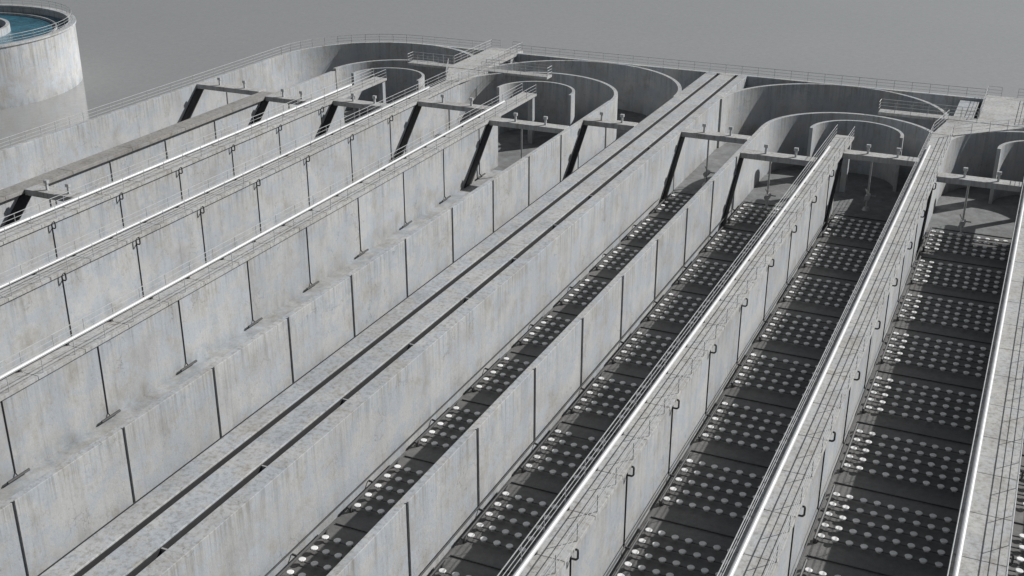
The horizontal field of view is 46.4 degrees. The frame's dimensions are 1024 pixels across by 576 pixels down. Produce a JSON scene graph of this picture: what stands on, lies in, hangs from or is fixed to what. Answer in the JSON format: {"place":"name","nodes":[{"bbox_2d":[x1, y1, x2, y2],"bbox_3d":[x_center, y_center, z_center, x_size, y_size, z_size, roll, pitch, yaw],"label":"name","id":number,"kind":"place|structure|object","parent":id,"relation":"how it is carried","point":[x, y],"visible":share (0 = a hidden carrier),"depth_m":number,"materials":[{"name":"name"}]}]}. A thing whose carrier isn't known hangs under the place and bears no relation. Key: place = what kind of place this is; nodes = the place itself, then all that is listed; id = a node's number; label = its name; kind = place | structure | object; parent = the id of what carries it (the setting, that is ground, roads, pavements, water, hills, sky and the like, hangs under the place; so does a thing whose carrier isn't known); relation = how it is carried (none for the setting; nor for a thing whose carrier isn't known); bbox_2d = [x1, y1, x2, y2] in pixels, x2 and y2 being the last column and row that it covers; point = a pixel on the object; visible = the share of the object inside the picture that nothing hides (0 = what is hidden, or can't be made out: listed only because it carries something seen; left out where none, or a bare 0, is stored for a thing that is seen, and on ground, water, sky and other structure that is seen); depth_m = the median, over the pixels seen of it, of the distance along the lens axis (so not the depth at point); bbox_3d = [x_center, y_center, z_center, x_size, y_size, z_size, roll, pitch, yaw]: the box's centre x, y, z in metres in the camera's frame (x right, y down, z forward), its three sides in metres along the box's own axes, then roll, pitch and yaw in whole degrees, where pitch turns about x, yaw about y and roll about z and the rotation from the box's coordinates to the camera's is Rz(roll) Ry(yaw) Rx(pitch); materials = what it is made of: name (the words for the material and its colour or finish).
{"place":"outdoors","nodes":[
{"label":"outdoors","id":0,"kind":"place"},
{"bbox_2d":[0,169,501,503],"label":"basin floor","id":1,"kind":"structure","parent":0,"point":[69,451],"depth_m":91.43,"materials":[{"name":"concrete"}]},
{"bbox_2d":[4,193,31,225],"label":"inclined strut","id":2,"kind":"object","parent":1,"relation":"on","point":[23,200],"visible":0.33,"depth_m":109.51,"materials":[{"name":"metal"}]},
{"bbox_2d":[0,54,285,188],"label":"basin wall","id":3,"kind":"structure","parent":1,"relation":"on","point":[33,157],"depth_m":135.66,"materials":[{"name":"concrete"}]},
{"bbox_2d":[0,34,985,146],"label":"perimeter railing","id":4,"kind":"object","parent":3,"relation":"on","point":[406,37],"visible":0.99,"depth_m":149.62,"materials":[{"name":"metal"}]},
{"bbox_2d":[0,71,336,227],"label":"concrete wall","id":5,"kind":"structure","parent":1,"relation":"on","point":[101,170],"depth_m":126.99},
{"bbox_2d":[0,91,274,202],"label":"channel cover slab","id":6,"kind":"structure","parent":5,"relation":"on","point":[18,189],"depth_m":122.05,"materials":[{"name":"concrete"}]},
{"bbox_2d":[181,89,203,121],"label":"inclined strut","id":7,"kind":"object","parent":1,"relation":"on","point":[191,107],"visible":0.5,"depth_m":146.13,"materials":[{"name":"metal"}]},
{"bbox_2d":[0,81,385,284],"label":"wall","id":8,"kind":"structure","parent":1,"relation":"on","point":[23,249],"depth_m":113.43,"materials":[{"name":"concrete"}]},
{"bbox_2d":[0,77,386,245],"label":"deck","id":9,"kind":"structure","parent":8,"relation":"on","point":[12,236],"depth_m":115.55,"materials":[{"name":"concrete"}]},
{"bbox_2d":[26,106,323,256],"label":"air drop pipe","id":10,"kind":"object","parent":9,"relation":"on","point":[122,198],"visible":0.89,"depth_m":116.03,"materials":[{"name":"metal"}]},
{"bbox_2d":[0,84,351,231],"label":"pipe","id":11,"kind":"object","parent":9,"relation":"on","point":[128,177],"visible":1,"depth_m":115.11,"materials":[{"name":"metal"}]},
{"bbox_2d":[0,68,385,239],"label":"handrail","id":12,"kind":"object","parent":9,"relation":"on","point":[182,153],"visible":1,"depth_m":116.61,"materials":[{"name":"metal"}]},
{"bbox_2d":[0,84,460,374],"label":"wall","id":13,"kind":"structure","parent":1,"relation":"on","point":[33,316],"depth_m":105.42,"materials":[{"name":"concrete"}]},
{"bbox_2d":[0,80,459,304],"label":"deck","id":14,"kind":"structure","parent":13,"relation":"on","point":[53,275],"depth_m":105.87,"materials":[{"name":"concrete"}]},
{"bbox_2d":[0,86,428,288],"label":"pipe","id":15,"kind":"object","parent":14,"relation":"on","point":[45,266],"visible":0.69,"depth_m":105.84,"materials":[{"name":"metal"}]},
{"bbox_2d":[34,97,410,335],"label":"air drop pipe","id":16,"kind":"object","parent":14,"relation":"on","point":[63,280],"visible":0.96,"depth_m":107.03,"materials":[{"name":"metal"}]},
{"bbox_2d":[0,70,461,296],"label":"handrail","id":17,"kind":"object","parent":14,"relation":"on","point":[211,187],"visible":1,"depth_m":106.67,"materials":[{"name":"metal"}]},
{"bbox_2d":[7,173,485,483],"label":"air manifold pipe","id":18,"kind":"object","parent":1,"relation":"on","point":[119,410],"visible":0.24,"depth_m":89.67,"materials":[{"name":"metal"}]},
{"bbox_2d":[251,100,268,123],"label":"inclined strut","id":19,"kind":"object","parent":1,"relation":"on","point":[263,106],"visible":0.21,"depth_m":140.99,"materials":[{"name":"metal"}]},
{"bbox_2d":[0,97,534,488],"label":"wall","id":20,"kind":"structure","parent":1,"relation":"on","point":[54,412],"depth_m":91.46,"materials":[{"name":"concrete"}]},
{"bbox_2d":[0,92,536,401],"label":"deck","id":21,"kind":"structure","parent":20,"relation":"on","point":[14,388],"depth_m":92.34,"materials":[{"name":"concrete"}]},
{"bbox_2d":[1,116,479,472],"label":"air drop pipe","id":22,"kind":"object","parent":21,"relation":"on","point":[67,344],"visible":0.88,"depth_m":93.64,"materials":[{"name":"metal"}]},
{"bbox_2d":[0,100,504,378],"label":"pipe","id":23,"kind":"object","parent":21,"relation":"on","point":[145,297],"visible":0.8,"depth_m":92.73,"materials":[{"name":"metal"}]},
{"bbox_2d":[0,83,534,391],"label":"handrail","id":24,"kind":"object","parent":21,"relation":"on","point":[243,245],"visible":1,"depth_m":93.55,"materials":[{"name":"metal"}]},
{"bbox_2d":[0,101,612,575],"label":"concrete wall","id":25,"kind":"structure","parent":1,"relation":"on","point":[70,503],"depth_m":80.41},
{"bbox_2d":[13,103,736,575],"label":"wall joints","id":26,"kind":"object","parent":25,"relation":"attached to","point":[355,335],"visible":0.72,"depth_m":83.75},
{"bbox_2d":[317,105,337,137],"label":"inclined strut","id":27,"kind":"object","parent":1,"relation":"on","point":[330,114],"visible":0.5,"depth_m":138.86,"materials":[{"name":"metal"}]},
{"bbox_2d":[282,42,472,87],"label":"curved end wall","id":28,"kind":"structure","parent":1,"relation":"on","point":[303,64],"depth_m":168.00,"materials":[{"name":"concrete"}]},
{"bbox_2d":[351,67,424,118],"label":"curved baffle","id":29,"kind":"object","parent":1,"relation":"on","point":[398,80],"visible":0.45,"depth_m":154.89,"materials":[{"name":"concrete"}]},
{"bbox_2d":[333,59,447,110],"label":"curved guide wall","id":30,"kind":"structure","parent":1,"relation":"on","point":[343,72],"depth_m":158.21,"materials":[{"name":"concrete"}]},
{"bbox_2d":[40,72,746,575],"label":"concrete wall","id":31,"kind":"structure","parent":1,"relation":"on","point":[274,514],"depth_m":77.30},
{"bbox_2d":[37,74,734,575],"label":"joint sealing strip","id":32,"kind":"object","parent":31,"relation":"attached to","point":[273,456],"visible":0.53,"depth_m":75.38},
{"bbox_2d":[161,147,650,552],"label":"joint spacer","id":33,"kind":"object","parent":31,"relation":"attached to","point":[263,467],"visible":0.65,"depth_m":79.84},
{"bbox_2d":[394,105,421,159],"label":"inclined strut","id":34,"kind":"object","parent":1,"relation":"on","point":[410,126],"visible":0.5,"depth_m":138.10,"materials":[{"name":"metal"}]},
{"bbox_2d":[464,124,492,187],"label":"inclined strut","id":35,"kind":"object","parent":1,"relation":"on","point":[478,156],"visible":0.86,"depth_m":130.35,"materials":[{"name":"metal"}]},
{"bbox_2d":[407,39,551,82],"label":"access platform","id":36,"kind":"structure","parent":1,"relation":"on","point":[480,63],"depth_m":155.55,"materials":[{"name":"concrete"}]},
{"bbox_2d":[520,129,522,157],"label":"mixer post","id":37,"kind":"object","parent":1,"relation":"on","point":[521,143],"visible":0.16,"depth_m":131.74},
{"bbox_2d":[489,117,568,133],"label":"deck","id":38,"kind":"structure","parent":37,"relation":"on","point":[527,125],"depth_m":129.77,"materials":[{"name":"concrete"}]},
{"bbox_2d":[513,112,547,124],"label":"gate actuator","id":39,"kind":"object","parent":38,"relation":"on","point":[515,115],"visible":1,"depth_m":130.07,"materials":[{"name":"metal"}]},
{"bbox_2d":[497,81,574,134],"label":"curved baffle","id":40,"kind":"object","parent":1,"relation":"on","point":[555,102],"visible":0.61,"depth_m":148.05,"materials":[{"name":"concrete"}]},
{"bbox_2d":[565,125,587,177],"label":"inclined strut","id":41,"kind":"object","parent":1,"relation":"on","point":[576,149],"visible":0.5,"depth_m":130.52,"materials":[{"name":"metal"}]},
{"bbox_2d":[488,60,681,115],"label":"curved end wall","id":42,"kind":"structure","parent":1,"relation":"on","point":[644,91],"depth_m":156.89,"materials":[{"name":"concrete"}]},
{"bbox_2d":[0,0,1023,149],"bbox_3d":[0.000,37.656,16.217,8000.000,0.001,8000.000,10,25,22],"label":"ground","id":43,"kind":"structure","parent":0,"point":[127,48],"depth_m":202.78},
{"bbox_2d":[0,0,82,109],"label":"round clarifier tank","id":44,"kind":"object","parent":43,"relation":"on","point":[40,60],"visible":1,"depth_m":164.41,"materials":[{"name":"concrete"}]},
{"bbox_2d":[281,195,1023,575],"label":"basin floor","id":45,"kind":"structure","parent":0,"point":[469,549],"depth_m":80.89,"materials":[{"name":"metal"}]},
{"bbox_2d":[265,191,694,575],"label":"air diffuser grid","id":46,"kind":"object","parent":45,"relation":"on","point":[454,406],"visible":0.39,"depth_m":84.89,"materials":[{"name":"metal"}]},
{"bbox_2d":[326,125,766,575],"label":"concrete wall","id":47,"kind":"structure","parent":45,"relation":"on","point":[441,495],"depth_m":77.41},
{"bbox_2d":[420,201,781,575],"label":"air diffuser grid","id":48,"kind":"object","parent":45,"relation":"on","point":[442,570],"visible":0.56,"depth_m":85.22,"materials":[{"name":"metal"}]},
{"bbox_2d":[661,137,684,201],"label":"inclined strut","id":49,"kind":"object","parent":45,"relation":"on","point":[673,168],"visible":0.79,"depth_m":126.05,"materials":[{"name":"metal"}]},
{"bbox_2d":[558,144,850,575],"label":"wall","id":50,"kind":"structure","parent":45,"relation":"on","point":[600,546],"depth_m":77.71,"materials":[{"name":"concrete"}]},
{"bbox_2d":[511,135,853,575],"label":"deck","id":51,"kind":"structure","parent":50,"relation":"on","point":[556,537],"depth_m":73.08,"materials":[{"name":"concrete"}]},
{"bbox_2d":[513,146,829,575],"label":"pipe","id":52,"kind":"object","parent":51,"relation":"on","point":[538,544],"visible":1,"depth_m":71.96,"materials":[{"name":"metal"}]},
{"bbox_2d":[497,124,854,575],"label":"handrail","id":53,"kind":"object","parent":51,"relation":"on","point":[821,147],"visible":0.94,"depth_m":72.73,"materials":[{"name":"metal"}]},
{"bbox_2d":[535,158,834,575],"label":"air drop pipe","id":54,"kind":"object","parent":51,"relation":"hanging from","point":[576,549],"visible":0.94,"depth_m":80.68,"materials":[{"name":"metal"}]},
{"bbox_2d":[720,158,743,227],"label":"inclined strut","id":55,"kind":"object","parent":45,"relation":"on","point":[733,187],"visible":0.79,"depth_m":119.02,"materials":[{"name":"metal"}]},
{"bbox_2d":[606,213,890,575],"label":"air diffuser grid","id":56,"kind":"object","parent":45,"relation":"on","point":[645,528],"visible":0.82,"depth_m":83.34,"materials":[{"name":"metal"}]},
{"bbox_2d":[762,161,775,210],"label":"mixer post","id":57,"kind":"object","parent":45,"relation":"on","point":[768,195],"visible":0.96,"depth_m":121.37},
{"bbox_2d":[740,149,817,166],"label":"deck","id":58,"kind":"structure","parent":57,"relation":"on","point":[773,157],"depth_m":118.83,"materials":[{"name":"concrete"}]},
{"bbox_2d":[764,144,798,156],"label":"gate actuator","id":59,"kind":"object","parent":58,"relation":"on","point":[766,146],"visible":1,"depth_m":119.08,"materials":[{"name":"metal"}]},
{"bbox_2d":[823,156,842,227],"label":"inclined strut","id":60,"kind":"object","parent":45,"relation":"on","point":[833,190],"visible":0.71,"depth_m":118.89,"materials":[{"name":"metal"}]},
{"bbox_2d":[773,160,943,575],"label":"wall","id":61,"kind":"structure","parent":45,"relation":"on","point":[803,527],"depth_m":78.15,"materials":[{"name":"concrete"}]},
{"bbox_2d":[724,134,952,575],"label":"deck","id":62,"kind":"structure","parent":61,"relation":"on","point":[762,544],"depth_m":73.08,"materials":[{"name":"concrete"}]},
{"bbox_2d":[727,145,930,575],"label":"pipe","id":63,"kind":"object","parent":62,"relation":"on","point":[736,562],"visible":1,"depth_m":72.01,"materials":[{"name":"metal"}]},
{"bbox_2d":[717,124,953,575],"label":"handrail","id":64,"kind":"object","parent":62,"relation":"on","point":[816,375],"visible":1,"depth_m":72.88,"materials":[{"name":"metal"}]},
{"bbox_2d":[743,183,936,575],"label":"air drop pipe","id":65,"kind":"object","parent":62,"relation":"hanging from","point":[803,506],"visible":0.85,"depth_m":78.17,"materials":[{"name":"metal"}]},
{"bbox_2d":[794,227,1011,575],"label":"air diffuser grid","id":66,"kind":"object","parent":45,"relation":"on","point":[891,507],"visible":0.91,"depth_m":83.73,"materials":[{"name":"metal"}]},
{"bbox_2d":[916,185,933,256],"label":"inclined strut","id":67,"kind":"object","parent":45,"relation":"on","point":[924,222],"visible":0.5,"depth_m":111.76,"materials":[{"name":"metal"}]},
{"bbox_2d":[956,186,970,237],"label":"mixer post","id":68,"kind":"object","parent":45,"relation":"on","point":[963,221],"visible":0.95,"depth_m":114.31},
{"bbox_2d":[936,172,1022,191],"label":"deck","id":69,"kind":"structure","parent":68,"relation":"on","point":[982,182],"depth_m":111.67,"materials":[{"name":"concrete"}]},
{"bbox_2d":[963,167,1001,181],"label":"gate actuator","id":70,"kind":"object","parent":69,"relation":"on","point":[965,170],"visible":1,"depth_m":112.00,"materials":[{"name":"metal"}]},
{"bbox_2d":[1008,439,1023,573],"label":"air diffuser grid","id":71,"kind":"object","parent":45,"relation":"on","point":[1020,560],"visible":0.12,"depth_m":68.48,"materials":[{"name":"metal"}]},
{"bbox_2d":[344,109,1019,240],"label":"basin end floor","id":72,"kind":"structure","parent":0,"point":[997,217],"depth_m":126.61,"materials":[{"name":"concrete"}]},
{"bbox_2d":[422,44,484,60],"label":"back wall","id":73,"kind":"structure","parent":72,"relation":"on","point":[425,49],"depth_m":167.39,"materials":[{"name":"concrete"}]},
{"bbox_2d":[460,72,617,142],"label":"curved guide wall","id":74,"kind":"structure","parent":72,"relation":"on","point":[591,94],"depth_m":150.96,"materials":[{"name":"concrete"}]},
{"bbox_2d":[604,128,606,147],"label":"mixer post","id":75,"kind":"object","parent":72,"relation":"on","point":[605,136],"visible":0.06,"depth_m":131.93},
{"bbox_2d":[583,117,637,129],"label":"deck","id":76,"kind":"structure","parent":75,"relation":"on","point":[607,123],"depth_m":130.31,"materials":[{"name":"concrete"}]},
{"bbox_2d":[600,111,624,122],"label":"gate actuator","id":77,"kind":"object","parent":76,"relation":"on","point":[602,114],"visible":1,"depth_m":130.06,"materials":[{"name":"metal"}]},
{"bbox_2d":[702,140,714,186],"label":"mixer post","id":78,"kind":"object","parent":72,"relation":"on","point":[707,172],"visible":0.83,"depth_m":128.41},
{"bbox_2d":[681,128,750,143],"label":"deck","id":79,"kind":"structure","parent":78,"relation":"on","point":[714,136],"depth_m":125.89,"materials":[{"name":"concrete"}]},
{"bbox_2d":[702,123,732,135],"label":"mixer drive motors","id":80,"kind":"object","parent":79,"relation":"on","point":[704,125],"visible":1,"depth_m":126.16,"materials":[{"name":"metal"}]},
{"bbox_2d":[515,53,983,118],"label":"back wall","id":81,"kind":"structure","parent":72,"relation":"on","point":[684,78],"depth_m":150.24,"materials":[{"name":"concrete"}]},
{"bbox_2d":[717,83,946,147],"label":"curved end wall","id":82,"kind":"structure","parent":72,"relation":"on","point":[749,111],"depth_m":145.96,"materials":[{"name":"concrete"}]},
{"bbox_2d":[762,112,933,177],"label":"curved guide wall","id":83,"kind":"structure","parent":72,"relation":"on","point":[787,134],"depth_m":133.13,"materials":[{"name":"concrete"}]},
{"bbox_2d":[805,120,903,191],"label":"curved baffle","id":84,"kind":"object","parent":72,"relation":"on","point":[882,138],"visible":0.74,"depth_m":131.03,"materials":[{"name":"concrete"}]},
{"bbox_2d":[862,162,875,210],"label":"mixer post","id":85,"kind":"object","parent":72,"relation":"on","point":[868,196],"visible":0.96,"depth_m":121.30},
{"bbox_2d":[843,149,918,166],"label":"deck","id":86,"kind":"structure","parent":85,"relation":"on","point":[878,157],"depth_m":118.66,"materials":[{"name":"concrete"}]},
{"bbox_2d":[866,144,900,157],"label":"gate actuator","id":87,"kind":"object","parent":86,"relation":"on","point":[868,147],"visible":1,"depth_m":118.96,"materials":[{"name":"metal"}]},
{"bbox_2d":[878,86,1023,136],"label":"access platform","id":88,"kind":"structure","parent":72,"relation":"on","point":[998,113],"depth_m":132.50,"materials":[{"name":"concrete"}]},
{"bbox_2d":[938,131,1023,198],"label":"curved guide wall","id":89,"kind":"structure","parent":72,"relation":"on","point":[976,155],"depth_m":127.34,"materials":[{"name":"concrete"}]},
{"bbox_2d":[988,140,1023,203],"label":"curved baffle","id":90,"kind":"object","parent":72,"relation":"on","point":[1009,161],"visible":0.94,"depth_m":124.45,"materials":[{"name":"concrete"}]},
{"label":"mixer post","id":91,"kind":"object","parent":72,"relation":"on","visible":0},
{"bbox_2d":[197,81,265,94],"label":"deck","id":92,"kind":"structure","parent":91,"relation":"on","point":[227,88],"depth_m":144.88,"materials":[{"name":"concrete"}]},
{"bbox_2d":[217,77,245,87],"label":"gate actuator","id":93,"kind":"object","parent":92,"relation":"on","point":[219,79],"visible":1,"depth_m":144.87,"materials":[{"name":"metal"}]},
{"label":"wall","id":94,"kind":"object","parent":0,"visible":0},
{"bbox_2d":[947,179,1023,575],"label":"deck","id":95,"kind":"structure","parent":94,"relation":"on","point":[986,544],"depth_m":67.25,"materials":[{"name":"concrete"}]},
{"bbox_2d":[947,180,1023,575],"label":"handrail","id":96,"kind":"object","parent":95,"relation":"on","point":[1011,532],"visible":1,"depth_m":63.58,"materials":[{"name":"metal"}]},
{"bbox_2d":[952,194,1023,575],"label":"pipe","id":97,"kind":"object","parent":95,"relation":"on","point":[971,489],"visible":1,"depth_m":70.05,"materials":[{"name":"metal"}]},
{"bbox_2d":[1009,470,1023,565],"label":"air drop pipe","id":98,"kind":"object","parent":95,"relation":"hanging from","point":[1020,479],"visible":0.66,"depth_m":58.66,"materials":[{"name":"metal"}]},
{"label":"mixer post","id":99,"kind":"object","parent":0,"visible":0},
{"bbox_2d":[265,94,312,104],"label":"deck","id":100,"kind":"structure","parent":99,"relation":"on","point":[278,98],"depth_m":140.10,"materials":[{"name":"concrete"}]},
{"bbox_2d":[281,88,303,98],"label":"gate actuator","id":101,"kind":"object","parent":100,"relation":"on","point":[301,93],"visible":1,"depth_m":139.56,"materials":[{"name":"metal"}]},
{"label":"mixer post","id":102,"kind":"object","parent":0,"visible":0},
{"bbox_2d":[25,185,82,201],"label":"deck","id":103,"kind":"structure","parent":102,"relation":"on","point":[40,191],"depth_m":108.73,"materials":[{"name":"concrete"}]},
{"bbox_2d":[43,179,70,193],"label":"gate actuator","id":104,"kind":"object","parent":103,"relation":"on","point":[46,182],"visible":1,"depth_m":108.40,"materials":[{"name":"metal"}]},
{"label":"mixer post","id":105,"kind":"object","parent":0,"visible":0},
{"bbox_2d":[333,98,388,109],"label":"deck","id":106,"kind":"structure","parent":105,"relation":"on","point":[345,102],"depth_m":138.14,"materials":[{"name":"concrete"}]},
{"bbox_2d":[351,93,376,103],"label":"gate actuator","id":107,"kind":"object","parent":106,"relation":"on","point":[374,97],"visible":0.98,"depth_m":137.48,"materials":[{"name":"metal"}]},
{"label":"mixer post","id":108,"kind":"object","parent":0,"visible":0},
{"bbox_2d":[418,99,491,112],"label":"deck","id":109,"kind":"structure","parent":108,"relation":"on","point":[449,105],"depth_m":137.30,"materials":[{"name":"concrete"}]},
{"bbox_2d":[441,94,473,105],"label":"gate actuator","id":110,"kind":"object","parent":109,"relation":"on","point":[471,99],"visible":1,"depth_m":136.70,"materials":[{"name":"metal"}]}
]}

